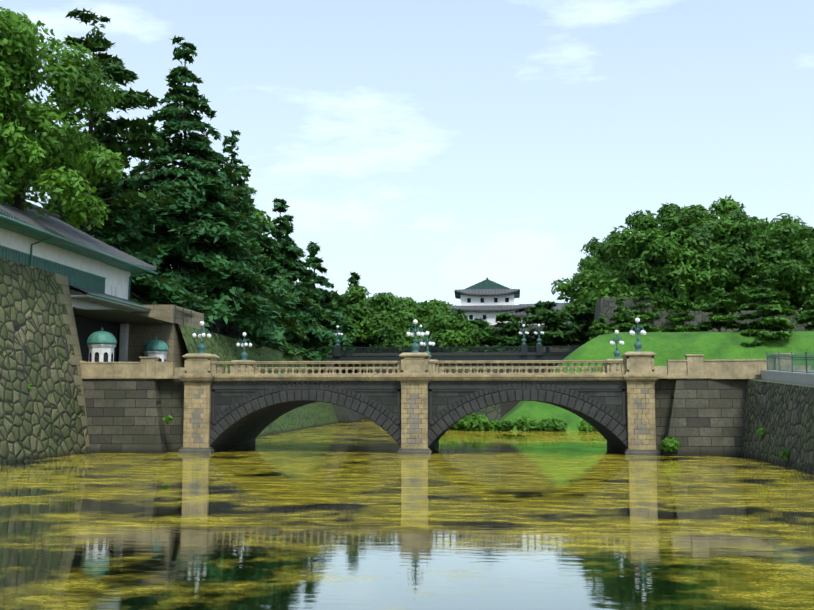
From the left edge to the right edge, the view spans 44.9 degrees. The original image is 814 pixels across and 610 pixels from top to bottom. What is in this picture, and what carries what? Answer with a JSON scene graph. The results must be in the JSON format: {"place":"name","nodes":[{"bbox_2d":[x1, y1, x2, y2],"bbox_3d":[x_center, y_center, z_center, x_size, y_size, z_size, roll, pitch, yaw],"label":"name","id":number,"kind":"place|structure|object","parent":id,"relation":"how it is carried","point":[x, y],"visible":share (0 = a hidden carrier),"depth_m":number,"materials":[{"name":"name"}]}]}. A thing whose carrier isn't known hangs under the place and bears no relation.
{"place":"outdoors","nodes":[
{"label":"outdoors","id":0,"kind":"place"},
{"bbox_2d":[35,8,178,235],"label":"pine tree","id":1,"kind":"object","parent":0,"point":[141,137],"depth_m":88.02,"materials":[{"name":"green plant"}]},
{"bbox_2d":[118,305,204,367],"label":"gate base","id":2,"kind":"object","parent":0,"point":[169,335],"visible":0.14,"depth_m":82.65,"materials":[{"name":"beige stone"}]},
{"bbox_2d":[217,165,309,359],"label":"cedar tree","id":3,"kind":"object","parent":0,"point":[291,349],"depth_m":134.10,"materials":[{"name":"green plant"}]},
{"bbox_2d":[270,198,336,360],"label":"cedar tree","id":4,"kind":"object","parent":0,"point":[320,338],"depth_m":149.03,"materials":[{"name":"green plant"}]},
{"bbox_2d":[280,214,335,359],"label":"cedar tree","id":5,"kind":"object","parent":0,"point":[323,319],"depth_m":168.08,"materials":[{"name":"green plant"}]},
{"bbox_2d":[73,309,593,358],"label":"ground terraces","id":6,"kind":"object","parent":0,"point":[116,316],"visible":0.14,"depth_m":76.45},
{"bbox_2d":[0,7,125,230],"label":"tree","id":7,"kind":"object","parent":6,"relation":"on","point":[61,159],"depth_m":66.45,"materials":[{"name":"green plant"}]},
{"bbox_2d":[53,107,124,243],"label":"cedar tree","id":8,"kind":"object","parent":6,"relation":"on","point":[95,128],"depth_m":114.87,"materials":[{"name":"green plant"}]},
{"bbox_2d":[43,84,201,307],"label":"cedar tree","id":9,"kind":"object","parent":6,"relation":"on","point":[146,280],"depth_m":90.28,"materials":[{"name":"green plant"}]},
{"bbox_2d":[105,35,292,338],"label":"tall cedar tree","id":10,"kind":"object","parent":6,"relation":"on","point":[196,189],"depth_m":101.22,"materials":[{"name":"green plant"}]},
{"bbox_2d":[161,185,276,242],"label":"tree","id":11,"kind":"object","parent":6,"relation":"on","point":[260,214],"visible":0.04,"depth_m":137.96,"materials":[{"name":"green plant"}]},
{"bbox_2d":[179,130,295,348],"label":"cedar tree","id":12,"kind":"object","parent":6,"relation":"on","point":[270,269],"depth_m":119.85,"materials":[{"name":"green plant"}]},
{"bbox_2d":[174,306,306,356],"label":"bank fence","id":13,"kind":"object","parent":6,"relation":"on","point":[241,330],"visible":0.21,"depth_m":99.21,"materials":[{"name":"grey metal"}]},
{"bbox_2d":[341,271,373,352],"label":"cedar tree","id":14,"kind":"object","parent":6,"relation":"on","point":[353,279],"depth_m":204.68,"materials":[{"name":"green plant"}]},
{"bbox_2d":[333,285,395,352],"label":"tree","id":15,"kind":"object","parent":6,"relation":"on","point":[363,310],"depth_m":199.16,"materials":[{"name":"green plant"}]},
{"bbox_2d":[366,309,437,352],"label":"tree","id":16,"kind":"object","parent":6,"relation":"on","point":[387,329],"visible":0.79,"depth_m":189.82,"materials":[{"name":"green plant"}]},
{"bbox_2d":[378,292,440,313],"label":"tree","id":17,"kind":"object","parent":6,"relation":"on","point":[403,303],"visible":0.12,"depth_m":224.66,"materials":[{"name":"green plant"}]},
{"bbox_2d":[406,300,451,321],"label":"tree","id":18,"kind":"object","parent":6,"relation":"on","point":[424,309],"visible":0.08,"depth_m":203.29,"materials":[{"name":"green plant"}]},
{"bbox_2d":[427,298,458,305],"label":"tree","id":19,"kind":"object","parent":6,"relation":"on","point":[440,301],"depth_m":240.84,"materials":[{"name":"green plant"}]},
{"bbox_2d":[420,310,483,352],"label":"tree","id":20,"kind":"object","parent":6,"relation":"on","point":[454,329],"visible":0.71,"depth_m":190.57,"materials":[{"name":"green plant"}]},
{"bbox_2d":[445,308,466,318],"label":"pine tree","id":21,"kind":"object","parent":6,"relation":"on","point":[459,311],"depth_m":199.73,"materials":[{"name":"green plant"}]},
{"bbox_2d":[466,316,504,351],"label":"pine tree","id":22,"kind":"object","parent":6,"relation":"on","point":[482,324],"visible":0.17,"depth_m":192.72,"materials":[{"name":"green plant"}]},
{"bbox_2d":[479,312,535,351],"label":"pine tree","id":23,"kind":"object","parent":6,"relation":"on","point":[513,326],"depth_m":190.65,"materials":[{"name":"green plant"}]},
{"bbox_2d":[446,278,589,351],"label":"castle building","id":24,"kind":"structure","parent":6,"relation":"on","point":[487,299],"depth_m":219.71,"materials":[{"name":"white paint"}]},
{"bbox_2d":[514,300,582,351],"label":"pine tree","id":25,"kind":"object","parent":6,"relation":"on","point":[557,332],"depth_m":183.97,"materials":[{"name":"green plant"}]},
{"bbox_2d":[567,302,594,339],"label":"pine tree","id":26,"kind":"object","parent":6,"relation":"on","point":[582,311],"visible":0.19,"depth_m":188.63,"materials":[{"name":"green plant"}]},
{"bbox_2d":[571,253,604,281],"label":"tree","id":27,"kind":"object","parent":6,"relation":"on","point":[595,256],"depth_m":213.08,"materials":[{"name":"green plant"}]},
{"bbox_2d":[551,251,628,341],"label":"tree","id":28,"kind":"object","parent":6,"relation":"on","point":[582,284],"visible":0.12,"depth_m":192.37,"materials":[{"name":"green plant"}]},
{"bbox_2d":[586,317,611,339],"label":"tree","id":29,"kind":"object","parent":6,"relation":"on","point":[597,328],"depth_m":141.73,"materials":[{"name":"green plant"}]},
{"bbox_2d":[604,298,635,334],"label":"pine tree","id":30,"kind":"object","parent":6,"relation":"on","point":[625,325],"depth_m":146.66,"materials":[{"name":"green plant"}]},
{"bbox_2d":[587,278,680,310],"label":"tree","id":31,"kind":"object","parent":6,"relation":"on","point":[660,301],"visible":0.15,"depth_m":162.94,"materials":[{"name":"green plant"}]},
{"bbox_2d":[579,203,755,310],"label":"tree","id":32,"kind":"object","parent":6,"relation":"on","point":[646,242],"depth_m":163.40,"materials":[{"name":"green plant"}]},
{"bbox_2d":[647,195,761,279],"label":"tree","id":33,"kind":"object","parent":6,"relation":"on","point":[723,206],"visible":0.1,"depth_m":185.15,"materials":[{"name":"green plant"}]},
{"bbox_2d":[685,286,742,331],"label":"pine tree","id":34,"kind":"object","parent":6,"relation":"on","point":[729,321],"depth_m":137.61,"materials":[{"name":"green plant"}]},
{"bbox_2d":[682,209,813,310],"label":"tree","id":35,"kind":"object","parent":6,"relation":"on","point":[775,253],"depth_m":163.62,"materials":[{"name":"green plant"}]},
{"bbox_2d":[752,213,812,308],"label":"tree","id":36,"kind":"object","parent":6,"relation":"on","point":[785,217],"depth_m":185.21,"materials":[{"name":"green plant"}]},
{"bbox_2d":[783,228,813,309],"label":"tree","id":37,"kind":"object","parent":6,"relation":"on","point":[810,232],"visible":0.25,"depth_m":164.58,"materials":[{"name":"green plant"}]},
{"bbox_2d":[296,241,371,369],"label":"cedar tree","id":38,"kind":"object","parent":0,"point":[313,248],"depth_m":185.04,"materials":[{"name":"green plant"}]},
{"bbox_2d":[0,419,813,609],"bbox_3d":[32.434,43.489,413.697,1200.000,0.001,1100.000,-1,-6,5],"label":"moat water","id":39,"kind":"structure","parent":0,"point":[363,514],"depth_m":28.01,"materials":[{"name":"green liquid"}]},
{"bbox_2d":[0,0,813,308],"label":"sky","id":40,"kind":"structure","parent":0,"point":[428,149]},
{"bbox_2d":[179,380,659,455],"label":"bridge piers","id":41,"kind":"structure","parent":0,"point":[640,415],"depth_m":66.62,"materials":[{"name":"beige stone"}]},
{"bbox_2d":[497,331,813,430],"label":"bank grass","id":42,"kind":"structure","parent":0,"point":[664,346],"depth_m":130.19,"materials":[{"name":"green plant"}]},
{"bbox_2d":[629,271,663,331],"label":"conifer tree","id":43,"kind":"object","parent":42,"relation":"on","point":[653,314],"depth_m":151.38,"materials":[{"name":"green plant"}]},
{"bbox_2d":[662,280,696,331],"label":"pine tree","id":44,"kind":"object","parent":42,"relation":"on","point":[677,317],"depth_m":150.90,"materials":[{"name":"green plant"}]},
{"bbox_2d":[737,262,796,346],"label":"pine tree","id":45,"kind":"object","parent":42,"relation":"on","point":[754,328],"depth_m":132.45,"materials":[{"name":"green plant"}]},
{"bbox_2d":[792,276,813,330],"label":"pine tree","id":46,"kind":"object","parent":42,"relation":"on","point":[805,315],"depth_m":142.99,"materials":[{"name":"green plant"}]},
{"label":"ground","id":47,"kind":"structure","parent":0,"visible":0},
{"bbox_2d":[0,257,89,463],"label":"castle wall","id":48,"kind":"structure","parent":47,"relation":"on","point":[41,419],"depth_m":62.77,"materials":[{"name":"stone"}]},
{"bbox_2d":[55,273,89,446],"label":"wall corner stones","id":49,"kind":"object","parent":48,"relation":"attached to","point":[72,339],"visible":0.44,"depth_m":69.03,"materials":[{"name":"grey stone"}]},
{"bbox_2d":[0,201,157,361],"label":"building","id":50,"kind":"structure","parent":47,"relation":"on","point":[96,272],"depth_m":73.48,"materials":[{"name":"white paint"}]},
{"bbox_2d":[177,324,337,437],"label":"bank wall","id":51,"kind":"structure","parent":47,"relation":"on","point":[307,416],"depth_m":112.27,"materials":[{"name":"green plant"}]},
{"bbox_2d":[28,383,789,460],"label":"shrubs","id":52,"kind":"object","parent":47,"relation":"on","point":[474,422],"visible":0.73,"depth_m":115.04,"materials":[{"name":"green plant"}]},
{"bbox_2d":[83,379,745,455],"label":"stone abutment walls","id":53,"kind":"structure","parent":47,"relation":"on","point":[699,417],"depth_m":67.94,"materials":[{"name":"grey stone"}]},
{"bbox_2d":[87,328,168,361],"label":"domed sentry boxes","id":54,"kind":"object","parent":53,"relation":"on","point":[101,344],"visible":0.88,"depth_m":70.40,"materials":[{"name":"white paint"}]},
{"bbox_2d":[80,353,810,378],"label":"abutment parapets","id":55,"kind":"object","parent":53,"relation":"on","point":[693,366],"visible":0.65,"depth_m":65.72,"materials":[{"name":"beige stone"}]},
{"bbox_2d":[185,384,654,452],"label":"bridge","id":56,"kind":"structure","parent":47,"relation":"on","point":[246,430],"depth_m":68.28,"materials":[{"name":"grey stone"}]},
{"bbox_2d":[209,383,627,447],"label":"bridge arches","id":57,"kind":"structure","parent":56,"relation":"attached to","point":[248,405],"depth_m":66.89,"materials":[{"name":"grey stone"}]},
{"bbox_2d":[178,375,659,388],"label":"bridge cornice","id":58,"kind":"structure","parent":56,"relation":"on","point":[443,382],"depth_m":66.90,"materials":[{"name":"beige stone"}]},
{"bbox_2d":[182,352,655,375],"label":"bridge balustrade","id":59,"kind":"object","parent":58,"relation":"on","point":[629,363],"visible":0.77,"depth_m":67.59,"materials":[{"name":"beige stone"}]},
{"bbox_2d":[192,316,645,359],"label":"lamp posts","id":60,"kind":"object","parent":59,"relation":"on","point":[201,347],"visible":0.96,"depth_m":69.27,"materials":[{"name":"white glass"}]},
{"bbox_2d":[317,352,571,422],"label":"stone wall","id":61,"kind":"structure","parent":47,"relation":"on","point":[345,415],"depth_m":183.44,"materials":[{"name":"grey stone"}]},
{"bbox_2d":[325,346,579,365],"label":"iron bridge","id":62,"kind":"structure","parent":61,"relation":"on","point":[439,357],"depth_m":163.11,"materials":[{"name":"grey metal"}]},
{"bbox_2d":[333,323,543,355],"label":"lamp posts","id":63,"kind":"object","parent":62,"relation":"on","point":[421,348],"visible":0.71,"depth_m":162.28,"materials":[{"name":"metal"}]},
{"bbox_2d":[452,297,813,420],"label":"stone wall","id":64,"kind":"structure","parent":47,"relation":"on","point":[605,306],"depth_m":152.47,"materials":[{"name":"grey stone"}]},
{"bbox_2d":[741,379,813,473],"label":"bank wall","id":65,"kind":"structure","parent":47,"relation":"on","point":[781,413],"depth_m":55.97,"materials":[{"name":"stone"}]},
{"bbox_2d":[761,370,813,384],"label":"plaza kerb","id":66,"kind":"structure","parent":65,"relation":"on","point":[794,377],"depth_m":58.02,"materials":[{"name":"concrete"}]},
{"bbox_2d":[766,352,813,372],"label":"bank fence","id":67,"kind":"object","parent":66,"relation":"on","point":[806,359],"visible":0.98,"depth_m":58.43,"materials":[{"name":"grey metal"}]}
]}

